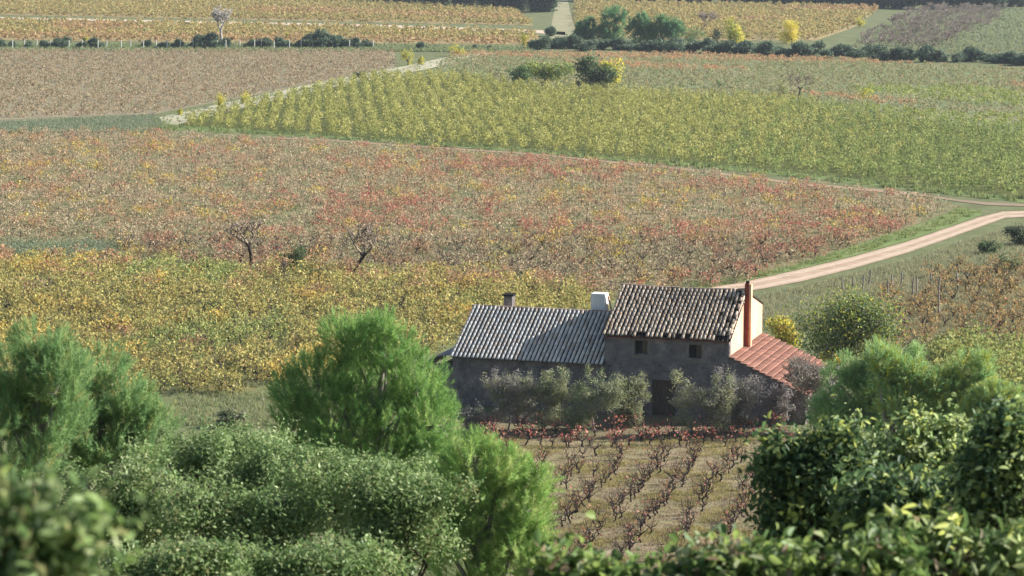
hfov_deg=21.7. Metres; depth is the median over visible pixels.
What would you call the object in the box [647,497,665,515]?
bare vine
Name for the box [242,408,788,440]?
yard earth
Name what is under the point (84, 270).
vineyard
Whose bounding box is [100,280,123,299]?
yellow vine
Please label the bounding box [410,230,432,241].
brown vine
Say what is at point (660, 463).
bare vine
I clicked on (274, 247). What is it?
red vine
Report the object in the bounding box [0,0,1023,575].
ground
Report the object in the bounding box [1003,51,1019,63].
hedge shrub
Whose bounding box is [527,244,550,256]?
brown vine
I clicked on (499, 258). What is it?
brown vine
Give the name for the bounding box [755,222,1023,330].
roadside grass
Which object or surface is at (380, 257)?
rusty vine
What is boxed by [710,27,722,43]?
dark tree
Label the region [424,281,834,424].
farmhouse
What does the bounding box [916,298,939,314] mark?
trellis vine
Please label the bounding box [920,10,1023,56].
meadow
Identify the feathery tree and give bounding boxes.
[804,339,930,441]
[863,334,998,438]
[951,376,1023,425]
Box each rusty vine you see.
[141,228,169,243]
[144,239,175,255]
[153,233,170,245]
[160,240,185,256]
[220,231,241,244]
[229,245,253,262]
[260,248,285,260]
[261,229,284,241]
[279,232,298,244]
[288,243,316,258]
[308,239,335,256]
[314,238,339,250]
[316,246,339,260]
[334,255,354,268]
[370,253,391,265]
[372,251,399,267]
[389,244,408,257]
[391,254,416,268]
[402,238,425,254]
[408,234,430,247]
[416,240,443,254]
[423,256,449,273]
[438,228,460,242]
[456,256,478,267]
[464,232,483,247]
[492,232,514,247]
[506,261,529,275]
[514,237,541,251]
[520,230,543,241]
[540,228,569,244]
[540,252,559,266]
[546,245,569,260]
[553,255,580,268]
[570,253,597,266]
[570,266,599,279]
[588,240,612,256]
[591,225,616,243]
[597,265,623,281]
[635,230,660,246]
[658,266,684,284]
[682,232,705,243]
[698,237,723,252]
[699,252,721,263]
[705,252,735,271]
[707,227,736,246]
[712,238,734,252]
[745,231,771,245]
[750,241,775,259]
[782,229,805,242]
[785,237,812,252]
[791,237,819,253]
[791,241,811,258]
[800,233,820,246]
[812,233,832,246]
[818,227,852,243]
[836,232,860,246]
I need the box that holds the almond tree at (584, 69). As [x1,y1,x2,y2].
[571,51,621,88]
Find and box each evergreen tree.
[419,0,436,5]
[434,0,450,6]
[448,0,465,6]
[462,0,478,6]
[476,0,490,5]
[486,0,505,8]
[495,0,517,9]
[514,0,528,10]
[525,0,539,11]
[533,0,561,11]
[753,0,769,3]
[768,0,785,4]
[781,0,794,3]
[804,0,817,4]
[815,0,829,4]
[829,0,843,5]
[841,0,860,5]
[852,0,865,6]
[865,0,887,7]
[883,0,906,8]
[890,0,919,8]
[915,0,931,8]
[925,0,941,8]
[935,0,953,8]
[947,0,967,7]
[962,0,980,9]
[975,0,1000,9]
[987,0,1008,8]
[1006,0,1019,6]
[1013,0,1023,6]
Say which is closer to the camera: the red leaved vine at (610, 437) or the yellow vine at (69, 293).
the red leaved vine at (610, 437)
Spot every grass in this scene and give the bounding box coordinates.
[0,42,534,52]
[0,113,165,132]
[0,114,145,133]
[170,361,456,427]
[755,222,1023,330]
[840,261,1023,366]
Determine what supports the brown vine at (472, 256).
on the red vineyard soil at (696, 280)
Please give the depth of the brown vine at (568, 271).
171.94 m
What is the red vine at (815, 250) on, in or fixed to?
on the red vineyard soil at (696, 280)
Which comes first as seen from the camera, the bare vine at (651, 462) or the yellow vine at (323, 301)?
the bare vine at (651, 462)
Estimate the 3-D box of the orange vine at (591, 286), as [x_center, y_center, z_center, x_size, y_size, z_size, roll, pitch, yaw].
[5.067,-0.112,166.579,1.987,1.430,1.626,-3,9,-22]
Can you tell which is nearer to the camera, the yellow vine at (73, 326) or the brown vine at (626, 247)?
the yellow vine at (73, 326)
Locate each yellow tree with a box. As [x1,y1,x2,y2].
[719,14,746,43]
[777,17,801,43]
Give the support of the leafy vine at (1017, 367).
on the ground at (876, 18)
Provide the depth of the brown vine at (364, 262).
177.99 m
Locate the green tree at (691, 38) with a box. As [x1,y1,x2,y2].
[681,24,708,42]
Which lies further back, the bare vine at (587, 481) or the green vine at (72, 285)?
the green vine at (72, 285)
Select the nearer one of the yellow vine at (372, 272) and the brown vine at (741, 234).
the yellow vine at (372, 272)
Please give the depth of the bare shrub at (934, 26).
507.33 m
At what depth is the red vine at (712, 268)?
173.49 m
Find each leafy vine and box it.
[916,333,943,357]
[925,334,953,358]
[925,339,956,364]
[931,326,967,348]
[931,333,966,366]
[932,337,966,362]
[932,349,953,370]
[937,330,956,351]
[937,344,968,364]
[945,345,973,364]
[949,322,986,346]
[952,330,975,354]
[955,320,993,344]
[957,330,991,356]
[970,331,1004,357]
[971,329,1003,349]
[972,332,999,357]
[984,339,1010,359]
[984,342,1019,371]
[985,326,1010,349]
[989,338,1014,362]
[990,350,1009,371]
[992,348,1016,373]
[994,361,1022,394]
[996,343,1023,366]
[998,331,1022,356]
[1000,357,1023,384]
[1002,333,1023,358]
[1002,354,1022,385]
[1003,363,1023,382]
[1006,320,1023,345]
[1008,376,1023,390]
[1010,345,1023,366]
[1010,347,1023,368]
[1010,375,1023,395]
[1012,356,1023,379]
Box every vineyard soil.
[0,0,532,25]
[0,24,534,44]
[0,52,394,119]
[0,134,957,298]
[0,258,588,401]
[182,76,1023,197]
[438,54,1023,128]
[478,434,791,575]
[575,4,875,39]
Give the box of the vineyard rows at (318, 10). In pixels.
[0,0,532,24]
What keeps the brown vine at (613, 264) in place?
on the red vineyard soil at (696, 280)
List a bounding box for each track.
[550,0,574,37]
[708,211,1023,289]
[753,215,1023,288]
[913,193,1023,205]
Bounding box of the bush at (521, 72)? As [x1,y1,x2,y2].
[507,64,530,82]
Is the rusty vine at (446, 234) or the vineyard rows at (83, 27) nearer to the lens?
the rusty vine at (446, 234)
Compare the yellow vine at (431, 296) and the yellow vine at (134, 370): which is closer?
the yellow vine at (134, 370)
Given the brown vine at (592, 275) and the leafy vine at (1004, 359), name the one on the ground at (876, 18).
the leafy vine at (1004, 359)
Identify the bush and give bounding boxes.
[213,406,248,426]
[214,91,226,107]
[238,90,251,103]
[275,256,288,280]
[281,243,309,269]
[400,49,413,64]
[417,55,424,63]
[448,43,465,55]
[507,64,530,82]
[518,32,529,46]
[523,58,575,81]
[715,79,726,87]
[762,308,804,347]
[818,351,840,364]
[855,17,866,27]
[857,87,873,98]
[976,238,1003,252]
[995,249,1023,270]
[1000,221,1023,246]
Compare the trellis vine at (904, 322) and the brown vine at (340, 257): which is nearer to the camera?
the trellis vine at (904, 322)
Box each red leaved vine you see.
[476,413,492,432]
[480,419,499,438]
[480,420,495,430]
[486,413,499,430]
[491,424,505,440]
[497,425,516,441]
[507,413,526,431]
[512,423,525,437]
[513,414,527,430]
[518,425,534,445]
[520,420,536,436]
[534,407,548,429]
[534,428,544,444]
[542,430,559,445]
[549,418,563,435]
[557,429,573,447]
[561,432,578,446]
[567,423,589,440]
[573,427,588,446]
[589,418,601,436]
[604,421,623,438]
[604,429,622,445]
[605,414,620,428]
[607,427,625,443]
[609,411,625,429]
[611,422,627,437]
[620,429,640,446]
[625,414,639,426]
[633,422,646,438]
[636,428,647,439]
[639,420,657,436]
[641,429,657,444]
[646,425,661,440]
[652,419,664,432]
[655,425,668,441]
[660,421,675,439]
[667,414,679,433]
[673,427,688,445]
[678,427,697,447]
[693,422,709,442]
[700,424,712,435]
[704,428,721,441]
[716,432,733,446]
[730,422,741,441]
[736,418,751,432]
[739,429,750,439]
[747,416,762,431]
[770,412,787,427]
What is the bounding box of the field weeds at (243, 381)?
[0,256,589,416]
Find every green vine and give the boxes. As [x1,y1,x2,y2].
[59,277,87,292]
[105,309,133,329]
[114,333,149,356]
[120,331,157,353]
[133,322,171,341]
[134,331,176,356]
[138,339,174,360]
[140,311,169,327]
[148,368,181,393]
[150,323,186,343]
[151,314,187,340]
[157,323,196,344]
[169,326,205,350]
[171,336,209,364]
[175,308,213,331]
[186,315,217,336]
[188,307,226,333]
[190,323,227,346]
[191,330,230,352]
[192,323,222,336]
[200,294,233,312]
[201,328,228,348]
[214,318,246,341]
[218,310,254,329]
[221,324,255,345]
[224,310,266,337]
[231,318,269,344]
[247,311,272,332]
[251,308,293,338]
[251,321,285,341]
[253,315,288,337]
[265,309,298,331]
[268,297,303,316]
[347,289,370,305]
[366,277,391,294]
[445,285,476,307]
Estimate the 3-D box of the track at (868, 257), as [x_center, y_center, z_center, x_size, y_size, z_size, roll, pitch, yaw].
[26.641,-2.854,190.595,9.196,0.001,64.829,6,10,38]
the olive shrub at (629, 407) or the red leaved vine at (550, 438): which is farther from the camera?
the olive shrub at (629, 407)
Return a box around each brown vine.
[105,230,134,243]
[112,234,146,248]
[113,232,142,245]
[133,235,170,251]
[150,240,174,252]
[168,238,186,249]
[172,232,203,246]
[175,247,203,260]
[178,243,205,255]
[178,246,207,260]
[183,236,201,246]
[190,233,211,242]
[200,236,219,250]
[207,249,235,261]
[213,245,235,258]
[226,248,256,260]
[234,242,254,256]
[236,238,257,249]
[248,235,273,247]
[254,234,274,247]
[255,233,272,243]
[261,245,289,259]
[264,240,289,252]
[268,239,290,251]
[287,234,309,244]
[295,227,324,244]
[301,233,322,244]
[307,237,332,248]
[319,231,345,242]
[327,252,355,264]
[328,244,350,255]
[328,248,352,261]
[329,229,357,247]
[332,239,350,249]
[336,235,357,248]
[348,245,371,258]
[349,256,377,269]
[354,239,380,251]
[364,251,381,264]
[365,259,395,273]
[369,240,394,254]
[372,232,391,246]
[376,246,402,260]
[379,246,404,257]
[382,234,403,247]
[383,231,407,244]
[383,231,415,245]
[383,257,408,272]
[390,238,412,251]
[395,252,425,261]
[398,253,416,266]
[402,237,438,252]
[406,252,427,264]
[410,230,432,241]
[418,255,446,268]
[419,231,445,246]
[426,244,445,257]
[431,251,461,265]
[431,256,471,270]
[433,249,454,260]
[435,250,464,264]
[436,234,457,245]
[444,233,472,246]
[445,235,468,248]
[445,242,468,256]
[447,261,473,269]
[450,240,474,252]
[455,250,487,263]
[458,242,489,255]
[461,244,484,258]
[463,233,486,244]
[463,248,489,263]
[466,232,493,244]
[467,243,501,257]
[469,253,496,269]
[476,245,500,258]
[484,259,506,271]
[487,232,502,245]
[487,252,510,260]
[490,235,514,249]
[495,257,515,266]
[500,253,527,265]
[506,264,531,279]
[509,262,534,276]
[512,235,537,250]
[515,244,547,258]
[516,247,541,264]
[518,250,540,261]
[519,233,538,245]
[519,256,544,270]
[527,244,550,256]
[533,255,558,270]
[538,262,559,274]
[539,252,563,266]
[541,238,568,251]
[545,252,573,261]
[547,262,573,274]
[548,268,573,279]
[555,243,582,258]
[556,236,578,246]
[557,256,584,274]
[557,268,583,282]
[561,247,580,258]
[562,238,585,254]
[562,258,585,270]
[564,226,591,243]
[578,236,596,249]
[579,263,603,275]
[580,230,601,245]
[580,246,606,259]
[581,268,605,280]
[582,261,615,277]
[594,242,618,252]
[594,251,620,264]
[594,255,619,270]
[594,275,617,290]
[597,257,630,272]
[599,281,619,295]
[600,243,625,257]
[610,252,637,266]
[611,246,635,257]
[614,263,633,274]
[616,244,638,256]
[621,257,652,273]
[623,247,653,260]
[623,265,653,281]
[629,267,660,282]
[630,247,659,262]
[632,242,661,255]
[642,260,664,274]
[644,239,665,251]
[648,248,673,262]
[649,261,668,274]
[652,258,672,269]
[657,244,683,257]
[658,251,689,265]
[661,237,678,248]
[664,252,694,270]
[667,234,688,247]
[667,240,693,254]
[667,242,688,255]
[674,243,707,257]
[674,255,702,274]
[691,262,715,276]
[692,243,711,253]
[693,250,711,263]
[695,265,724,282]
[697,236,721,249]
[699,252,733,264]
[700,229,720,241]
[702,245,726,257]
[707,255,740,275]
[711,235,739,248]
[721,249,745,264]
[723,242,753,256]
[723,267,751,281]
[729,228,755,243]
[729,235,750,245]
[733,256,754,270]
[735,254,765,266]
[753,252,778,265]
[762,235,785,247]
[762,249,789,261]
[763,233,789,250]
[771,244,804,260]
[826,238,853,248]
[841,232,859,243]
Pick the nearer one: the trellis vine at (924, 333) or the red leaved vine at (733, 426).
the red leaved vine at (733, 426)
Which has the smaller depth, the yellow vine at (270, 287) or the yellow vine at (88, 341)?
the yellow vine at (88, 341)
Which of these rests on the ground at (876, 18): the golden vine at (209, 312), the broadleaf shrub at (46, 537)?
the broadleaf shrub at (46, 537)
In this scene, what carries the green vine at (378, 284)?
on the vineyard soil at (253, 380)
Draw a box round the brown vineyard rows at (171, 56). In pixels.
[0,47,397,117]
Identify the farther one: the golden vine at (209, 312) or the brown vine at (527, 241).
the brown vine at (527, 241)
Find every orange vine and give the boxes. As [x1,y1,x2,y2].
[7,276,51,296]
[101,321,140,338]
[134,270,161,288]
[179,331,210,353]
[223,276,254,291]
[297,283,325,298]
[309,280,336,293]
[336,296,364,310]
[402,277,435,296]
[403,268,437,287]
[441,267,476,288]
[481,269,507,288]
[530,270,564,293]
[533,267,563,288]
[575,274,605,292]
[578,275,604,291]
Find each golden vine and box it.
[5,301,43,323]
[21,319,45,337]
[22,290,56,308]
[30,294,64,314]
[54,291,85,311]
[75,295,107,315]
[85,320,112,338]
[88,310,124,335]
[106,314,141,334]
[107,336,148,358]
[118,369,158,387]
[125,286,154,307]
[127,349,154,369]
[143,313,173,327]
[144,317,169,334]
[169,307,194,327]
[198,307,230,326]
[205,305,230,328]
[254,357,284,381]
[266,350,299,372]
[270,353,301,378]
[276,281,314,304]
[299,286,324,306]
[305,292,326,307]
[306,270,332,290]
[317,282,343,297]
[408,288,438,307]
[425,278,448,295]
[427,302,459,326]
[451,277,477,293]
[452,270,486,292]
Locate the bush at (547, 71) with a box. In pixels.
[523,58,575,81]
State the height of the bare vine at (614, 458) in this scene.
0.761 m
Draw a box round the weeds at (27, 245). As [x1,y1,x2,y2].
[0,232,125,258]
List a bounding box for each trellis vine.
[870,279,904,297]
[876,290,893,301]
[876,297,896,316]
[877,281,892,292]
[878,294,903,309]
[884,308,906,321]
[886,326,913,345]
[890,328,920,347]
[891,301,908,312]
[895,310,913,328]
[901,302,922,317]
[903,293,923,306]
[907,304,936,324]
[908,290,937,308]
[911,328,935,341]
[913,322,937,337]
[915,311,946,332]
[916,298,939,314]
[918,259,943,276]
[919,284,940,295]
[923,292,947,309]
[924,287,948,301]
[928,274,954,292]
[931,266,951,281]
[931,308,954,326]
[933,269,956,283]
[934,281,966,301]
[939,300,964,316]
[943,264,961,275]
[944,323,964,336]
[948,255,971,272]
[948,301,979,318]
[952,318,973,331]
[953,276,975,289]
[954,262,986,281]
[954,309,980,325]
[959,291,984,306]
[962,323,985,337]
[964,285,986,298]
[966,262,983,278]
[966,301,985,315]
[969,266,993,285]
[970,273,990,289]
[978,266,995,280]
[978,302,1000,317]
[979,292,1003,305]
[980,305,1003,321]
[981,317,1008,333]
[982,309,1011,327]
[983,256,1014,275]
[983,323,1009,341]
[984,310,1012,332]
[986,253,1005,269]
[986,287,1009,303]
[987,279,1002,291]
[989,267,1011,284]
[989,278,1021,296]
[990,294,1017,311]
[992,263,1014,276]
[1001,274,1023,289]
[1001,306,1023,322]
[1003,320,1023,337]
[1004,277,1023,294]
[1008,256,1022,270]
[1008,303,1023,322]
[1009,296,1023,312]
[1012,287,1023,302]
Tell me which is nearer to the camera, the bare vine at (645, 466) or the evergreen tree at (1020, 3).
the bare vine at (645, 466)
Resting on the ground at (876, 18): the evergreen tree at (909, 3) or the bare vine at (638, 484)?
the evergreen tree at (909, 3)
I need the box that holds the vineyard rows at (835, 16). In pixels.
[572,0,878,39]
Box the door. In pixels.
[647,370,679,415]
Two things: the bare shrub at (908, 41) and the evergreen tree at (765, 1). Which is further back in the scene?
the evergreen tree at (765, 1)
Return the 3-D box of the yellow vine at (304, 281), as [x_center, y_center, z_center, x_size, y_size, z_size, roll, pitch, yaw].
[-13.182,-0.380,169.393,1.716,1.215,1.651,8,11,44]
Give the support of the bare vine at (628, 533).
on the bare vineyard soil at (671, 519)
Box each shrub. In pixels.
[0,39,6,46]
[0,431,150,575]
[8,41,17,46]
[23,41,32,46]
[39,40,48,47]
[49,37,63,47]
[51,432,218,575]
[54,35,71,47]
[75,40,86,46]
[87,36,105,47]
[97,524,254,575]
[113,415,301,551]
[140,39,153,46]
[154,446,348,568]
[157,41,168,47]
[161,410,306,503]
[169,39,185,46]
[190,33,205,46]
[199,425,343,550]
[201,521,422,575]
[204,31,224,47]
[220,37,231,47]
[243,38,261,46]
[255,437,441,548]
[258,36,273,46]
[273,35,292,46]
[292,39,304,47]
[300,32,319,47]
[314,27,346,47]
[321,448,486,575]
[339,37,354,46]
[351,37,364,47]
[362,39,374,47]
[415,41,424,47]
[455,400,487,432]
[480,367,539,429]
[513,510,774,575]
[518,368,571,430]
[526,34,551,49]
[543,26,556,35]
[548,34,568,47]
[556,33,587,48]
[556,360,635,432]
[572,38,597,50]
[595,38,610,49]
[607,371,651,427]
[610,37,634,49]
[630,38,668,50]
[654,41,665,51]
[663,36,688,52]
[665,504,934,575]
[667,367,739,434]
[684,39,702,51]
[701,36,714,52]
[711,363,762,433]
[712,39,737,52]
[731,39,756,53]
[735,394,885,556]
[752,40,775,55]
[754,379,796,426]
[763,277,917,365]
[775,40,817,56]
[794,361,848,427]
[807,39,825,54]
[811,449,956,553]
[819,49,833,57]
[829,43,847,56]
[831,392,975,483]
[844,45,866,57]
[849,490,1023,575]
[857,38,875,45]
[860,29,876,42]
[860,42,887,56]
[861,33,871,44]
[866,49,889,59]
[873,36,887,44]
[876,23,886,31]
[883,46,908,59]
[886,16,897,25]
[887,35,902,46]
[889,45,920,59]
[896,39,907,46]
[897,13,908,21]
[900,38,911,48]
[909,25,924,35]
[912,44,944,61]
[914,37,926,49]
[921,35,933,44]
[923,25,937,30]
[924,382,1023,540]
[927,41,939,46]
[929,36,942,45]
[933,49,948,61]
[939,31,952,43]
[948,28,959,39]
[951,45,985,61]
[951,52,966,61]
[969,16,982,25]
[974,49,995,61]
[977,18,990,30]
[980,4,993,10]
[986,51,1018,63]
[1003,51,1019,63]
[1010,51,1023,64]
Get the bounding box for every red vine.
[141,231,160,245]
[160,230,178,244]
[202,230,225,246]
[210,242,231,253]
[211,238,238,253]
[251,245,269,257]
[260,237,290,254]
[626,225,656,242]
[667,264,695,280]
[694,229,716,245]
[695,264,717,280]
[713,243,734,257]
[718,255,748,271]
[734,258,758,272]
[735,263,757,278]
[744,244,769,257]
[744,245,779,262]
[744,258,772,275]
[747,236,765,251]
[752,228,781,245]
[768,239,793,256]
[782,238,803,249]
[801,239,829,255]
[807,235,825,247]
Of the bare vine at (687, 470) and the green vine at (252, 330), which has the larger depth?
the green vine at (252, 330)
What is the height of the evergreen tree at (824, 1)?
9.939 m
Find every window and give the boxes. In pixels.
[632,339,649,358]
[686,343,703,362]
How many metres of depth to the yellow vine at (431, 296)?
161.29 m
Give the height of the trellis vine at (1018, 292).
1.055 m
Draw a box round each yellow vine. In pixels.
[0,277,25,299]
[0,284,34,305]
[0,288,25,309]
[0,302,31,327]
[2,309,27,329]
[3,279,22,294]
[3,296,35,313]
[7,281,40,302]
[16,275,33,290]
[16,309,56,329]
[24,301,51,319]
[29,284,48,301]
[35,287,66,308]
[35,305,58,324]
[38,286,65,299]
[43,285,79,306]
[43,297,72,312]
[45,270,77,288]
[49,280,75,297]
[50,302,75,319]
[51,312,84,330]
[54,279,85,295]
[54,309,86,327]
[55,277,83,292]
[56,284,83,300]
[56,309,87,327]
[57,318,89,335]
[66,320,97,339]
[67,310,93,330]
[68,289,101,306]
[69,330,92,341]
[73,291,107,314]
[73,332,106,350]
[74,290,103,302]
[75,330,100,348]
[76,334,109,357]
[77,276,107,296]
[82,273,109,290]
[82,306,104,325]
[86,287,110,302]
[86,292,123,318]
[88,288,122,311]
[96,312,129,331]
[96,327,132,343]
[96,330,125,354]
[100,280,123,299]
[100,301,125,317]
[102,333,129,346]
[103,306,130,320]
[107,351,145,377]
[109,275,133,294]
[111,237,140,250]
[116,292,160,317]
[116,303,146,322]
[117,280,147,298]
[118,310,145,328]
[119,284,149,302]
[119,349,155,375]
[120,272,155,290]
[122,299,155,318]
[123,324,156,342]
[124,289,155,307]
[125,245,147,255]
[128,360,150,379]
[130,313,162,337]
[135,346,165,363]
[136,360,165,380]
[137,278,164,294]
[141,295,171,307]
[141,303,169,325]
[141,345,182,367]
[143,291,173,315]
[144,283,181,305]
[148,291,171,307]
[150,282,170,297]
[153,286,179,300]
[153,355,194,378]
[155,336,198,364]
[161,274,192,296]
[161,301,194,319]
[162,363,202,384]
[165,280,202,302]
[165,346,202,374]
[172,241,200,255]
[172,273,195,287]
[172,290,204,307]
[173,301,204,322]
[173,368,210,391]
[174,292,201,309]
[179,276,211,296]
[179,362,216,388]
[180,354,225,381]
[183,282,215,301]
[184,274,208,290]
[192,291,223,313]
[195,355,227,377]
[196,282,223,298]
[197,343,236,367]
[201,363,241,390]
[203,279,230,295]
[206,305,234,323]
[209,293,237,309]
[211,284,239,300]
[212,277,242,290]
[212,288,237,306]
[212,339,240,360]
[213,367,250,394]
[217,295,252,314]
[220,281,254,298]
[221,283,247,298]
[222,347,269,373]
[224,303,251,323]
[226,295,265,321]
[229,286,260,307]
[229,343,266,370]
[232,341,264,363]
[235,309,267,327]
[236,355,272,379]
[238,281,262,298]
[238,288,271,309]
[240,295,269,318]
[241,335,276,359]
[241,336,269,353]
[243,330,275,347]
[244,275,275,294]
[246,272,267,289]
[248,276,276,296]
[249,338,282,362]
[250,302,272,315]
[252,291,288,313]
[261,347,287,370]
[262,280,290,298]
[270,296,309,316]
[270,303,302,327]
[271,288,304,308]
[272,283,297,303]
[276,274,306,291]
[278,311,308,332]
[278,338,313,357]
[279,277,302,292]
[282,332,311,352]
[283,306,322,326]
[284,305,303,316]
[286,314,310,337]
[286,326,321,346]
[289,318,320,344]
[292,273,317,287]
[294,280,321,300]
[294,293,319,312]
[298,319,334,341]
[300,309,324,322]
[307,243,331,258]
[309,291,343,313]
[310,293,338,310]
[315,300,341,319]
[317,294,359,313]
[320,304,358,322]
[324,278,356,298]
[324,292,353,307]
[324,313,343,328]
[333,274,360,294]
[337,306,356,320]
[338,298,375,314]
[340,280,371,298]
[340,284,374,301]
[342,303,371,318]
[350,276,379,295]
[352,269,391,285]
[356,295,380,310]
[360,287,398,307]
[365,285,388,302]
[367,245,382,258]
[369,273,398,289]
[371,278,400,296]
[371,297,401,314]
[382,283,420,302]
[384,287,413,309]
[395,301,421,320]
[396,307,420,325]
[399,274,434,290]
[402,308,423,326]
[403,318,426,334]
[404,320,440,344]
[405,294,429,310]
[407,279,444,299]
[407,294,442,316]
[409,333,441,354]
[410,278,433,295]
[412,293,441,313]
[415,306,448,328]
[417,289,446,307]
[418,271,445,293]
[418,302,449,322]
[420,319,445,337]
[424,262,447,274]
[429,292,466,310]
[431,298,464,316]
[437,282,463,302]
[438,282,477,303]
[466,275,496,296]
[472,275,499,289]
[472,282,499,300]
[474,236,501,248]
[477,286,499,302]
[481,257,511,271]
[482,279,500,294]
[485,247,511,261]
[492,280,529,301]
[498,277,530,297]
[502,239,521,252]
[511,274,550,294]
[514,273,538,285]
[521,279,541,297]
[526,287,554,304]
[529,282,558,300]
[532,231,556,246]
[539,277,577,297]
[544,226,571,242]
[548,241,570,256]
[557,283,583,301]
[558,282,587,297]
[561,282,595,305]
[578,230,601,245]
[585,285,615,302]
[586,245,613,262]
[591,234,612,244]
[596,245,634,261]
[605,231,629,246]
[610,235,635,252]
[624,254,648,268]
[627,264,653,279]
[663,263,687,277]
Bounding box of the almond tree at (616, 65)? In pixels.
[596,57,625,86]
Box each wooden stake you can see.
[887,279,888,299]
[938,278,939,311]
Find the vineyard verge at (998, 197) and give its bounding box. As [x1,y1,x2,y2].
[163,125,1023,201]
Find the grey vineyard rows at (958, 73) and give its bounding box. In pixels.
[436,49,1023,125]
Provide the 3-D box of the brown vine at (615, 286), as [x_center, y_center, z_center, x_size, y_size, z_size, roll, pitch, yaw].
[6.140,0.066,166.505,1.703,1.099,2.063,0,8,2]
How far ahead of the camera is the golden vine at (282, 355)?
138.95 m
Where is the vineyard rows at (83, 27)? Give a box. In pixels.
[0,16,538,43]
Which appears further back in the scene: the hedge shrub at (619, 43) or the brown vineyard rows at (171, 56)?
the hedge shrub at (619, 43)
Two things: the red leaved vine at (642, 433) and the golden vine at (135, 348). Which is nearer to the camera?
the red leaved vine at (642, 433)
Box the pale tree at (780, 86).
[777,77,790,94]
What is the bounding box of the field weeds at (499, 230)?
[0,130,959,297]
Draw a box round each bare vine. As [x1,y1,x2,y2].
[533,451,550,465]
[538,444,546,458]
[550,466,571,484]
[552,506,571,526]
[555,497,575,514]
[558,468,574,489]
[558,503,580,522]
[561,543,577,555]
[562,452,579,475]
[563,446,579,462]
[564,493,585,512]
[567,487,582,507]
[568,522,592,543]
[569,459,586,472]
[571,454,585,469]
[572,487,592,506]
[573,536,588,548]
[575,440,587,458]
[575,533,589,548]
[577,525,600,544]
[578,477,598,498]
[579,474,599,488]
[579,477,593,489]
[580,519,599,539]
[581,485,601,503]
[584,502,601,523]
[585,458,599,475]
[586,436,604,455]
[587,526,599,542]
[591,519,605,535]
[593,472,609,486]
[596,511,609,527]
[603,490,622,509]
[604,460,618,480]
[606,454,623,467]
[606,494,622,512]
[608,536,632,556]
[609,451,622,465]
[609,506,620,521]
[610,438,632,457]
[612,485,631,503]
[612,543,630,560]
[613,501,629,518]
[618,515,641,537]
[619,520,643,544]
[620,532,640,551]
[622,485,639,501]
[623,475,636,492]
[623,527,637,547]
[628,481,642,498]
[628,521,650,542]
[630,470,648,492]
[632,512,649,526]
[634,504,654,521]
[634,509,646,530]
[635,470,652,487]
[636,461,653,475]
[636,465,653,483]
[638,460,657,478]
[641,447,659,458]
[641,497,661,518]
[641,515,659,532]
[645,447,667,467]
[645,494,664,512]
[647,444,662,457]
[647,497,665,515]
[651,453,669,473]
[657,446,670,461]
[658,436,669,453]
[658,476,678,492]
[658,483,675,502]
[660,487,671,505]
[661,531,683,551]
[662,462,683,483]
[663,442,673,455]
[665,480,681,495]
[667,538,685,554]
[674,463,693,480]
[675,469,687,486]
[676,514,695,531]
[676,521,689,539]
[678,512,696,529]
[678,518,694,530]
[679,457,693,474]
[680,499,693,516]
[680,510,697,525]
[681,456,697,470]
[682,436,700,454]
[682,496,698,514]
[689,444,701,460]
[691,436,704,452]
[692,476,711,494]
[692,482,706,500]
[693,486,712,503]
[694,495,710,511]
[697,480,715,498]
[700,475,718,491]
[702,467,714,483]
[704,458,724,474]
[706,518,727,533]
[707,458,726,478]
[708,462,730,480]
[719,448,733,465]
[720,512,734,531]
[720,516,739,534]
[721,461,736,473]
[721,506,736,519]
[724,441,737,452]
[724,509,739,527]
[725,448,741,464]
[725,495,741,518]
[732,445,750,462]
[732,493,747,513]
[733,471,751,490]
[735,485,745,502]
[736,499,749,516]
[738,485,754,499]
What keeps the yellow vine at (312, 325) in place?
on the vineyard soil at (253, 380)
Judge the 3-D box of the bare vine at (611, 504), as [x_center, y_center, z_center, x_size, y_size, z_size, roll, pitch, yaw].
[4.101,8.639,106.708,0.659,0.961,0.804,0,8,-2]
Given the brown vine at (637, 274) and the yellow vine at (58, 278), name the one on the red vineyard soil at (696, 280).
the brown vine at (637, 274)
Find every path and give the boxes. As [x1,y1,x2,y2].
[0,17,564,34]
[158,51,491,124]
[278,137,914,193]
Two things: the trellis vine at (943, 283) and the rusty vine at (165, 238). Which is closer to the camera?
the trellis vine at (943, 283)
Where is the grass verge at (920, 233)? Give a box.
[693,208,980,287]
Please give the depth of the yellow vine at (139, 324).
150.09 m
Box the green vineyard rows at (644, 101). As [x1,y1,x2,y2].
[184,67,1023,193]
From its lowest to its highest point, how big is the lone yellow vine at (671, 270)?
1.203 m
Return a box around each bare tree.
[210,6,232,38]
[222,218,262,265]
[346,221,381,271]
[697,10,718,29]
[780,354,837,429]
[785,73,813,96]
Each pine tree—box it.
[0,310,104,512]
[39,336,190,575]
[264,301,465,476]
[412,423,567,575]
[572,15,600,40]
[590,3,628,40]
[624,11,660,43]
[646,12,686,40]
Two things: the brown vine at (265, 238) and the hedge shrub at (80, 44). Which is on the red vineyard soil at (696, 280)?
the brown vine at (265, 238)

